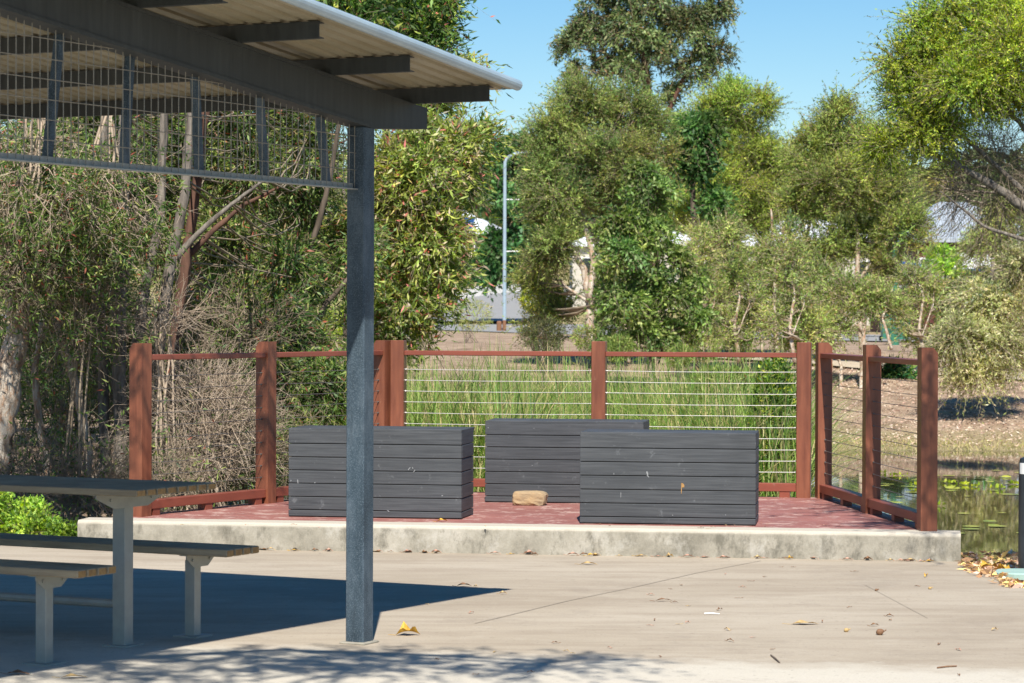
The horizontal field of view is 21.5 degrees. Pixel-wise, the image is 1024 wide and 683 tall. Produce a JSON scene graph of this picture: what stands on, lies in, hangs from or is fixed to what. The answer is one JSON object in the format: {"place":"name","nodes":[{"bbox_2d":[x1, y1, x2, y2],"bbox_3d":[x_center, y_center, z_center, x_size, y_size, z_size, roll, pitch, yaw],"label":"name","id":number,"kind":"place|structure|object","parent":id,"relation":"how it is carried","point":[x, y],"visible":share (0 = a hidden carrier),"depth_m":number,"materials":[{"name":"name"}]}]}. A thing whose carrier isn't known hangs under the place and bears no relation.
{"place":"outdoors","nodes":[
{"label":"outdoors","id":0,"kind":"place"},
{"bbox_2d":[338,286,569,320],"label":"side road","id":1,"kind":"structure","parent":0,"point":[513,306],"depth_m":188.91,"materials":[{"name":"asphalt"}]},
{"bbox_2d":[2,314,923,340],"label":"road","id":2,"kind":"structure","parent":0,"point":[492,327],"depth_m":145.81,"materials":[{"name":"asphalt"}]},
{"bbox_2d":[503,151,526,330],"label":"street lamp","id":3,"kind":"object","parent":2,"relation":"on","point":[504,240],"visible":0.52,"depth_m":139.88,"materials":[{"name":"metal"}]},
{"bbox_2d":[879,312,888,341],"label":"wheelie bin","id":4,"kind":"object","parent":2,"relation":"on","point":[883,335],"visible":0.25,"depth_m":91.74,"materials":[{"name":"green paint"}]},
{"bbox_2d":[457,284,520,297],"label":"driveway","id":5,"kind":"structure","parent":0,"point":[480,292],"depth_m":215.89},
{"bbox_2d":[0,546,1023,682],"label":"pavement","id":6,"kind":"structure","parent":0,"point":[273,616],"depth_m":14.00,"materials":[{"name":"concrete"}]},
{"bbox_2d":[0,669,28,673],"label":"fallen leaf","id":7,"kind":"object","parent":6,"relation":"on","point":[17,671],"visible":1,"depth_m":11.91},
{"bbox_2d":[56,673,85,677],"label":"fallen leaf","id":8,"kind":"object","parent":6,"relation":"on","point":[70,674],"visible":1,"depth_m":11.80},
{"bbox_2d":[0,475,258,666],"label":"picnic table","id":9,"kind":"object","parent":6,"relation":"on","point":[121,498],"visible":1,"depth_m":12.93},
{"bbox_2d":[0,0,522,644],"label":"picnic shelter","id":10,"kind":"object","parent":6,"relation":"on","point":[320,62],"visible":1,"depth_m":12.56,"materials":[{"name":"blue paint"}]},
{"bbox_2d":[388,621,420,634],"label":"fallen leaf","id":11,"kind":"object","parent":6,"relation":"on","point":[404,627],"visible":1,"depth_m":13.40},
{"bbox_2d":[77,517,960,561],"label":"concrete kerb","id":12,"kind":"structure","parent":6,"relation":"on","point":[713,542],"depth_m":17.94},
{"bbox_2d":[476,560,927,622],"bbox_3d":[1.581,1.444,15.299,2.045,0.001,4.046,0,1,27],"label":"pavement joint","id":13,"kind":"object","parent":6,"relation":"on","point":[657,581],"visible":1,"depth_m":15.31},
{"bbox_2d":[782,620,817,623],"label":"fallen leaf","id":14,"kind":"object","parent":6,"relation":"on","point":[801,621],"visible":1,"depth_m":13.94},
{"bbox_2d":[876,629,885,634],"bbox_3d":[1.845,1.451,13.494,0.053,0.029,0.034,0,1,0],"label":"seed pod","id":15,"kind":"object","parent":6,"relation":"on","point":[880,631],"visible":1,"depth_m":13.48,"materials":[{"name":"brown plant"}]},
{"bbox_2d":[937,665,956,668],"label":"twig","id":16,"kind":"object","parent":6,"relation":"on","point":[947,666],"visible":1,"depth_m":12.25,"materials":[{"name":"wood"}]},
{"bbox_2d":[957,549,1023,587],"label":"leaf litter","id":17,"kind":"object","parent":6,"relation":"on","point":[975,564],"visible":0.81,"depth_m":17.47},
{"bbox_2d":[979,560,997,566],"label":"fallen leaf","id":18,"kind":"object","parent":17,"relation":"on","point":[983,563],"visible":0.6,"depth_m":17.27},
{"bbox_2d":[994,563,1009,569],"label":"fallen leaf","id":19,"kind":"object","parent":17,"relation":"on","point":[1000,565],"visible":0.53,"depth_m":17.05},
{"bbox_2d":[0,204,1023,534],"bbox_3d":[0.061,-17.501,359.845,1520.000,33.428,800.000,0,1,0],"label":"ground","id":20,"kind":"structure","parent":0,"point":[490,340],"depth_m":49.50,"materials":[{"name":"soil"}]},
{"bbox_2d":[0,491,78,536],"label":"ground cover plant","id":21,"kind":"object","parent":20,"relation":"on","point":[30,515],"visible":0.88,"depth_m":19.19,"materials":[{"name":"green plant"}]},
{"bbox_2d":[10,371,109,509],"bbox_3d":[-4.145,1.073,22.895,1.686,1.650,1.582,0,1,0],"label":"dead shrub","id":22,"kind":"object","parent":20,"relation":"on","point":[23,435],"visible":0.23,"depth_m":22.87,"materials":[{"name":"brown plant"}]},
{"bbox_2d":[0,115,156,474],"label":"paperbark tree","id":23,"kind":"object","parent":20,"relation":"on","point":[10,383],"visible":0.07,"depth_m":21.85,"materials":[{"name":"green plant"}]},
{"bbox_2d":[0,161,116,349],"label":"tree foliage","id":24,"kind":"object","parent":23,"relation":"attached to","point":[14,288],"visible":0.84,"depth_m":21.45,"materials":[{"name":"green plant"}]},
{"bbox_2d":[0,115,154,304],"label":"tree foliage","id":25,"kind":"object","parent":23,"relation":"attached to","point":[10,208],"visible":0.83,"depth_m":21.32,"materials":[{"name":"green plant"}]},
{"bbox_2d":[4,115,211,304],"bbox_3d":[-3.270,-1.221,21.647,1.654,1.869,1.487,0,1,0],"label":"tree foliage","id":26,"kind":"object","parent":23,"relation":"hanging from","point":[145,235],"visible":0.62,"depth_m":21.59,"materials":[{"name":"green plant"}]},
{"bbox_2d":[0,189,178,519],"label":"dead shrub","id":27,"kind":"object","parent":20,"relation":"on","point":[81,348],"visible":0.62,"depth_m":21.91,"materials":[{"name":"plant"}]},
{"bbox_2d":[0,306,189,507],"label":"dead shrub","id":28,"kind":"object","parent":20,"relation":"on","point":[93,406],"visible":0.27,"depth_m":23.27,"materials":[{"name":"brown plant"}]},
{"bbox_2d":[25,115,183,477],"bbox_3d":[-3.837,-0.505,23.747,1.822,3.423,2.798,0,1,0],"label":"paperbark tree","id":29,"kind":"object","parent":20,"relation":"on","point":[37,399],"visible":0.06,"depth_m":22.39,"materials":[{"name":"brown plant"}]},
{"bbox_2d":[0,397,228,525],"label":"dead shrub","id":30,"kind":"object","parent":20,"relation":"on","point":[70,500],"visible":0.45,"depth_m":21.67,"materials":[{"name":"brown plant"}]},
{"bbox_2d":[0,144,286,464],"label":"broadleaf tree","id":31,"kind":"object","parent":20,"relation":"on","point":[23,371],"visible":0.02,"depth_m":31.75,"materials":[{"name":"green plant"}]},
{"bbox_2d":[61,294,228,479],"bbox_3d":[-3.306,0.512,24.131,1.580,1.922,1.584,0,1,-33],"label":"dead shrub","id":32,"kind":"object","parent":20,"relation":"on","point":[128,378],"visible":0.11,"depth_m":24.07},
{"bbox_2d":[95,248,238,511],"bbox_3d":[-2.946,0.329,22.164,1.176,2.365,1.339,1,1,29],"label":"dead shrub","id":33,"kind":"object","parent":20,"relation":"on","point":[158,341],"visible":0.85,"depth_m":22.20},
{"bbox_2d":[94,113,242,478],"bbox_3d":[-3.796,-0.933,24.368,1.930,4.284,3.295,0,1,17],"label":"paperbark tree","id":34,"kind":"object","parent":20,"relation":"on","point":[103,398],"visible":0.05,"depth_m":22.58,"materials":[{"name":"brown plant"}]},
{"bbox_2d":[96,111,253,478],"bbox_3d":[-3.388,-0.829,24.770,1.919,3.982,4.691,0,1,0],"label":"paperbark tree","id":35,"kind":"object","parent":20,"relation":"on","point":[118,375],"visible":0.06,"depth_m":22.47,"materials":[{"name":"grey plant"}]},
{"bbox_2d":[5,204,345,452],"bbox_3d":[-2.777,-0.054,24.534,3.251,2.488,2.211,0,1,-43],"label":"understorey tree","id":36,"kind":"object","parent":20,"relation":"on","point":[293,257],"visible":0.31,"depth_m":24.75,"materials":[{"name":"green plant"}]},
{"bbox_2d":[94,318,305,510],"bbox_3d":[-2.521,0.678,22.583,1.977,1.887,1.773,0,1,0],"label":"dead shrub","id":37,"kind":"object","parent":20,"relation":"on","point":[217,429],"visible":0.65,"depth_m":22.47,"materials":[{"name":"brown plant"}]},
{"bbox_2d":[127,243,327,505],"bbox_3d":[-2.586,0.492,23.797,1.966,2.735,1.331,0,1,0],"label":"dead shrub","id":38,"kind":"object","parent":20,"relation":"on","point":[246,328],"visible":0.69,"depth_m":23.75,"materials":[{"name":"brown plant"}]},
{"bbox_2d":[112,116,345,343],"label":"broadleaf tree","id":39,"kind":"object","parent":20,"relation":"on","point":[317,290],"visible":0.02,"depth_m":34.02,"materials":[{"name":"green plant"}]},
{"bbox_2d":[131,109,380,468],"bbox_3d":[-2.391,-0.855,24.711,2.254,3.993,4.177,0,1,0],"label":"paperbark tree","id":40,"kind":"object","parent":20,"relation":"on","point":[299,203],"visible":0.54,"depth_m":25.43,"materials":[{"name":"grey plant"}]},
{"bbox_2d":[180,376,334,506],"bbox_3d":[-2.096,1.242,23.324,1.601,1.925,1.653,0,1,-36],"label":"dead shrub","id":41,"kind":"object","parent":20,"relation":"on","point":[282,460],"visible":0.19,"depth_m":23.12,"materials":[{"name":"brown plant"}]},
{"bbox_2d":[148,112,399,433],"bbox_3d":[-2.166,-0.829,25.987,2.672,3.257,5.181,0,1,-10],"label":"paperbark tree","id":42,"kind":"object","parent":20,"relation":"on","point":[186,266],"visible":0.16,"depth_m":23.53,"materials":[{"name":"brown plant"}]},
{"bbox_2d":[226,124,411,504],"bbox_3d":[-1.823,-0.266,24.823,1.853,4.246,3.338,0,1,0],"label":"paperbark tree","id":43,"kind":"object","parent":20,"relation":"on","point":[323,366],"visible":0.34,"depth_m":24.98,"materials":[{"name":"green plant"}]},
{"bbox_2d":[322,304,343,415],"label":"shrub","id":44,"kind":"object","parent":20,"relation":"on","point":[340,332],"visible":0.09,"depth_m":44.91,"materials":[{"name":"green plant"}]},
{"bbox_2d":[271,0,504,362],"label":"gum tree","id":45,"kind":"object","parent":20,"relation":"on","point":[433,23],"visible":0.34,"depth_m":29.28,"materials":[{"name":"green plant"}]},
{"bbox_2d":[323,50,530,383],"bbox_3d":[-0.933,-0.836,27.147,1.879,4.311,2.090,1,1,40],"label":"paperbark tree","id":46,"kind":"object","parent":20,"relation":"on","point":[418,173],"visible":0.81,"depth_m":26.79,"materials":[{"name":"green plant"}]},
{"bbox_2d":[451,297,494,342],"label":"shrub","id":47,"kind":"object","parent":20,"relation":"on","point":[481,324],"visible":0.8,"depth_m":69.98,"materials":[{"name":"green plant"}]},
{"bbox_2d":[453,211,500,271],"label":"brick house","id":48,"kind":"structure","parent":20,"relation":"on","point":[483,224],"depth_m":236.42,"materials":[{"name":"white paint"}]},
{"bbox_2d":[497,321,501,330],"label":"timber bollard","id":49,"kind":"object","parent":20,"relation":"on","point":[499,325],"visible":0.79,"depth_m":139.88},
{"bbox_2d":[462,126,541,307],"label":"broadleaf tree","id":50,"kind":"object","parent":20,"relation":"on","point":[492,246],"visible":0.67,"depth_m":157.21,"materials":[{"name":"green plant"}]},
{"bbox_2d":[112,492,937,529],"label":"deck","id":51,"kind":"structure","parent":20,"relation":"on","point":[790,512],"depth_m":18.99,"materials":[{"name":"red paint"}]},
{"bbox_2d":[129,340,390,516],"bbox_3d":[-1.812,0.728,20.177,0.110,1.455,3.277,1,1,29],"label":"cable balustrade","id":52,"kind":"object","parent":51,"relation":"on","point":[266,490],"visible":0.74,"depth_m":19.90,"materials":[{"name":"wood"}]},
{"bbox_2d":[288,425,473,518],"bbox_3d":[-0.912,0.911,18.957,1.229,0.615,0.502,0,1,9],"label":"block seat","id":53,"kind":"object","parent":51,"relation":"on","point":[422,471],"visible":1,"depth_m":18.70,"materials":[{"name":"grey wood"}]},
{"bbox_2d":[512,490,547,505],"bbox_3d":[0.133,1.161,20.024,0.261,0.110,0.144,0,1,9],"label":"stone","id":54,"kind":"object","parent":51,"relation":"on","point":[532,498],"visible":1,"depth_m":19.96,"materials":[{"name":"stone"}]},
{"bbox_2d":[485,418,648,502],"bbox_3d":[0.423,0.902,20.491,1.198,0.612,0.504,0,1,8],"label":"block seat","id":55,"kind":"object","parent":51,"relation":"on","point":[527,454],"visible":0.59,"depth_m":20.28,"materials":[{"name":"grey wood"}]},
{"bbox_2d":[390,340,811,497],"bbox_3d":[0.679,0.726,21.258,3.339,1.455,0.110,0,1,11],"label":"cable balustrade","id":56,"kind":"object","parent":51,"relation":"on","point":[598,353],"visible":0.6,"depth_m":21.19,"materials":[{"name":"wood"}]},
{"bbox_2d":[580,429,758,524],"bbox_3d":[1.080,0.921,18.450,1.190,0.618,0.505,0,1,7],"label":"block seat","id":57,"kind":"object","parent":51,"relation":"on","point":[657,476],"visible":1,"depth_m":18.21,"materials":[{"name":"grey wood"}]},
{"bbox_2d":[815,342,937,530],"bbox_3d":[2.573,0.751,19.343,0.110,1.455,3.260,0,1,-6],"label":"cable balustrade","id":58,"kind":"object","parent":51,"relation":"on","point":[922,516],"visible":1,"depth_m":19.27,"materials":[{"name":"wood"}]},
{"bbox_2d":[519,287,561,347],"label":"golden shrub","id":59,"kind":"object","parent":20,"relation":"on","point":[523,299],"visible":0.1,"depth_m":59.94,"materials":[{"name":"green plant"}]},
{"bbox_2d":[502,246,582,363],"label":"paperbark sapling","id":60,"kind":"object","parent":20,"relation":"on","point":[527,320],"visible":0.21,"depth_m":54.86,"materials":[{"name":"green plant"}]},
{"bbox_2d":[521,316,567,373],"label":"shrub","id":61,"kind":"object","parent":20,"relation":"on","point":[553,336],"visible":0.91,"depth_m":51.95,"materials":[{"name":"green plant"}]},
{"bbox_2d":[139,138,1023,264],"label":"wood","id":62,"kind":"object","parent":20,"relation":"on","point":[495,219],"visible":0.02,"depth_m":270.19,"materials":[{"name":"green plant"}]},
{"bbox_2d":[569,323,602,382],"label":"shrub","id":63,"kind":"object","parent":20,"relation":"on","point":[576,335],"visible":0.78,"depth_m":49.96,"materials":[{"name":"green plant"}]},
{"bbox_2d":[498,57,696,358],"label":"paperbark tree","id":64,"kind":"object","parent":20,"relation":"on","point":[559,137],"visible":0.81,"depth_m":53.61,"materials":[{"name":"green plant"}]},
{"bbox_2d":[585,264,645,363],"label":"paperbark sapling","id":65,"kind":"object","parent":20,"relation":"on","point":[620,322],"visible":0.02,"depth_m":54.86,"materials":[{"name":"green plant"}]},
{"bbox_2d":[601,332,637,395],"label":"shrub","id":66,"kind":"object","parent":20,"relation":"on","point":[627,348],"visible":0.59,"depth_m":45.95,"materials":[{"name":"green plant"}]},
{"bbox_2d":[570,231,704,311],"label":"brick house","id":67,"kind":"structure","parent":20,"relation":"on","point":[575,266],"depth_m":185.41,"materials":[{"name":"white paint"}]},
{"bbox_2d":[581,257,596,271],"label":"window","id":68,"kind":"structure","parent":67,"relation":"in","point":[585,258],"depth_m":185.33,"materials":[{"name":"white paint"}]},
{"bbox_2d":[546,0,746,271],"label":"gum tree","id":69,"kind":"object","parent":20,"relation":"on","point":[590,29],"visible":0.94,"depth_m":81.62,"materials":[{"name":"green plant"}]},
{"bbox_2d":[576,155,724,389],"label":"broadleaf tree","id":70,"kind":"object","parent":20,"relation":"on","point":[639,225],"visible":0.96,"depth_m":47.80,"materials":[{"name":"green plant"}]},
{"bbox_2d":[663,342,695,385],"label":"shrub","id":71,"kind":"object","parent":20,"relation":"on","point":[680,348],"visible":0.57,"depth_m":45.96,"materials":[{"name":"green plant"}]},
{"bbox_2d":[652,105,739,345],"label":"broadleaf tree","id":72,"kind":"object","parent":20,"relation":"on","point":[705,132],"visible":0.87,"depth_m":56.72,"materials":[{"name":"green plant"}]},
{"bbox_2d":[682,332,720,373],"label":"shrub","id":73,"kind":"object","parent":20,"relation":"on","point":[708,341],"visible":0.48,"depth_m":49.94,"materials":[{"name":"green plant"}]},
{"bbox_2d":[670,215,751,366],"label":"paperbark sapling","id":74,"kind":"object","parent":20,"relation":"on","point":[704,247],"visible":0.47,"depth_m":50.88,"materials":[{"name":"green plant"}]},
{"bbox_2d":[681,361,765,417],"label":"waterside shrub","id":75,"kind":"object","parent":20,"relation":"on","point":[717,367],"visible":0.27,"depth_m":25.93,"materials":[{"name":"green plant"}]},
{"bbox_2d":[654,67,822,347],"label":"paperbark tree","id":76,"kind":"object","parent":20,"relation":"on","point":[742,159],"visible":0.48,"depth_m":59.66,"materials":[{"name":"green plant"}]},
{"bbox_2d":[722,334,758,369],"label":"shrub","id":77,"kind":"object","parent":20,"relation":"on","point":[749,347],"visible":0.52,"depth_m":51.95,"materials":[{"name":"green plant"}]},
{"bbox_2d":[706,237,781,362],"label":"paperbark sapling","id":78,"kind":"object","parent":20,"relation":"on","point":[753,289],"visible":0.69,"depth_m":51.85,"materials":[{"name":"green plant"}]},
{"bbox_2d":[672,205,818,362],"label":"paperbark tree","id":79,"kind":"object","parent":20,"relation":"on","point":[734,229],"visible":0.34,"depth_m":52.78,"materials":[{"name":"green plant"}]},
{"bbox_2d":[746,350,795,496],"bbox_3d":[2.306,1.286,23.610,0.543,2.443,0.465,0,1,0],"label":"waterside shrub","id":80,"kind":"object","parent":20,"relation":"on","point":[784,377],"visible":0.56,"depth_m":23.54,"materials":[{"name":"green plant"}]},
{"bbox_2d":[746,223,839,366],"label":"paperbark sapling","id":81,"kind":"object","parent":20,"relation":"on","point":[790,278],"visible":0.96,"depth_m":48.88,"materials":[{"name":"green plant"}]},
{"bbox_2d":[722,220,869,325],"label":"brick house","id":82,"kind":"structure","parent":20,"relation":"on","point":[863,268],"depth_m":150.52,"materials":[{"name":"white paint"}]},
{"bbox_2d":[854,260,868,275],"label":"window","id":83,"kind":"structure","parent":82,"relation":"in","point":[862,265],"depth_m":150.45,"materials":[{"name":"white paint"}]},
{"bbox_2d":[769,241,859,361],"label":"paperbark sapling","id":84,"kind":"object","parent":20,"relation":"on","point":[825,267],"visible":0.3,"depth_m":50.87,"materials":[{"name":"green plant"}]},
{"bbox_2d":[759,255,931,389],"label":"paperbark tree","id":85,"kind":"object","parent":20,"relation":"on","point":[872,300],"visible":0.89,"depth_m":49.74,"materials":[{"name":"green plant"}]},
{"bbox_2d":[752,70,944,361],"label":"paperbark tree","id":86,"kind":"object","parent":20,"relation":"on","point":[811,187],"visible":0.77,"depth_m":55.53,"materials":[{"name":"green plant"}]},
{"bbox_2d":[826,273,885,336],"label":"garden hedge","id":87,"kind":"object","parent":20,"relation":"on","point":[866,275],"visible":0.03,"depth_m":117.96,"materials":[{"name":"green plant"}]},
{"bbox_2d":[761,361,1023,446],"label":"leaf litter","id":88,"kind":"object","parent":20,"relation":"on","point":[942,428],"visible":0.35,"depth_m":46.09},
{"bbox_2d":[889,236,898,344],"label":"street pole","id":89,"kind":"object","parent":20,"relation":"on","point":[892,337],"visible":0.12,"depth_m":73.88,"materials":[{"name":"grey paint"}]},
{"bbox_2d":[881,352,916,379],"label":"bush","id":90,"kind":"object","parent":20,"relation":"on","point":[900,371],"visible":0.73,"depth_m":50.88,"materials":[{"name":"green plant"}]},
{"bbox_2d":[873,249,957,357],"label":"paperbark sapling","id":91,"kind":"object","parent":20,"relation":"on","point":[911,276],"visible":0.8,"depth_m":52.91,"materials":[{"name":"green plant"}]},
{"bbox_2d":[820,0,1023,308],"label":"bottlebrush tree","id":92,"kind":"object","parent":20,"relation":"on","point":[988,78],"visible":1,"depth_m":33.75,"materials":[{"name":"green plant"}]},
{"bbox_2d":[835,436,1023,450],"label":"bank grass","id":93,"kind":"structure","parent":20,"relation":"on","point":[955,445],"depth_m":42.52,"materials":[{"name":"beige plant"}]},
{"bbox_2d":[919,241,968,286],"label":"lime shrub","id":94,"kind":"object","parent":20,"relation":"on","point":[948,268],"visible":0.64,"depth_m":101.75,"materials":[{"name":"green plant"}]},
{"bbox_2d":[869,202,1022,332],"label":"brick house","id":95,"kind":"structure","parent":20,"relation":"on","point":[873,327],"depth_m":129.74,"materials":[{"name":"white paint"}]},
{"bbox_2d":[901,153,1023,337],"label":"paperbark tree","id":96,"kind":"object","parent":20,"relation":"on","point":[974,253],"visible":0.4,"depth_m":57.86,"materials":[{"name":"green plant"}]},
{"bbox_2d":[907,280,1023,309],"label":"garden hedge","id":97,"kind":"object","parent":20,"relation":"on","point":[936,292],"visible":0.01,"depth_m":117.88,"materials":[{"name":"green plant"}]},
{"bbox_2d":[909,238,1023,423],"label":"weeping shrub","id":98,"kind":"object","parent":20,"relation":"on","point":[980,335],"visible":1,"depth_m":45.48,"materials":[{"name":"green plant"}]},
{"bbox_2d":[913,264,1022,354],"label":"dense shrub","id":99,"kind":"object","parent":20,"relation":"on","point":[968,275],"visible":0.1,"depth_m":59.89,"materials":[{"name":"green plant"}]},
{"bbox_2d":[995,568,1023,579],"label":"pit cover","id":100,"kind":"object","parent":20,"relation":"on","point":[1015,573],"visible":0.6,"depth_m":16.61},
{"bbox_2d":[1018,457,1023,567],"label":"bollard","id":101,"kind":"object","parent":20,"relation":"on","point":[1021,521],"visible":0.86,"depth_m":17.05,"materials":[{"name":"black paint"}]},
{"bbox_2d":[0,0,1023,179],"label":"sky","id":102,"kind":"structure","parent":0,"point":[800,44],"materials":[{"name":"blue"}]},
{"bbox_2d":[237,450,1023,567],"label":"water","id":103,"kind":"structure","parent":0,"point":[964,499],"depth_m":32.68,"materials":[{"name":"green liquid"}]},
{"bbox_2d":[197,329,1018,496],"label":"reeds","id":104,"kind":"object","parent":103,"relation":"in","point":[418,399],"visible":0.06,"depth_m":24.45,"materials":[{"name":"green plant"}]},
{"bbox_2d":[232,359,1018,521],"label":"reeds","id":105,"kind":"object","parent":103,"relation":"in","point":[760,468],"visible":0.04,"depth_m":23.50,"materials":[{"name":"green plant"}]},
{"bbox_2d":[881,470,1018,551],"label":"lily pads","id":106,"kind":"object","parent":103,"relation":"on","point":[950,487],"visible":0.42,"depth_m":31.75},
{"bbox_2d":[987,483,1004,488],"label":"water plant","id":107,"kind":"object","parent":103,"relation":"on","point":[997,485],"visible":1,"depth_m":32.80,"materials":[{"name":"green plant"}]},
{"bbox_2d":[637,351,1023,379],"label":"path","id":108,"kind":"structure","parent":0,"point":[849,364],"depth_m":54.09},
{"bbox_2d":[901,253,990,280],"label":"parked boat","id":109,"kind":"object","parent":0,"point":[903,262],"visible":0.02,"depth_m":105.62,"materials":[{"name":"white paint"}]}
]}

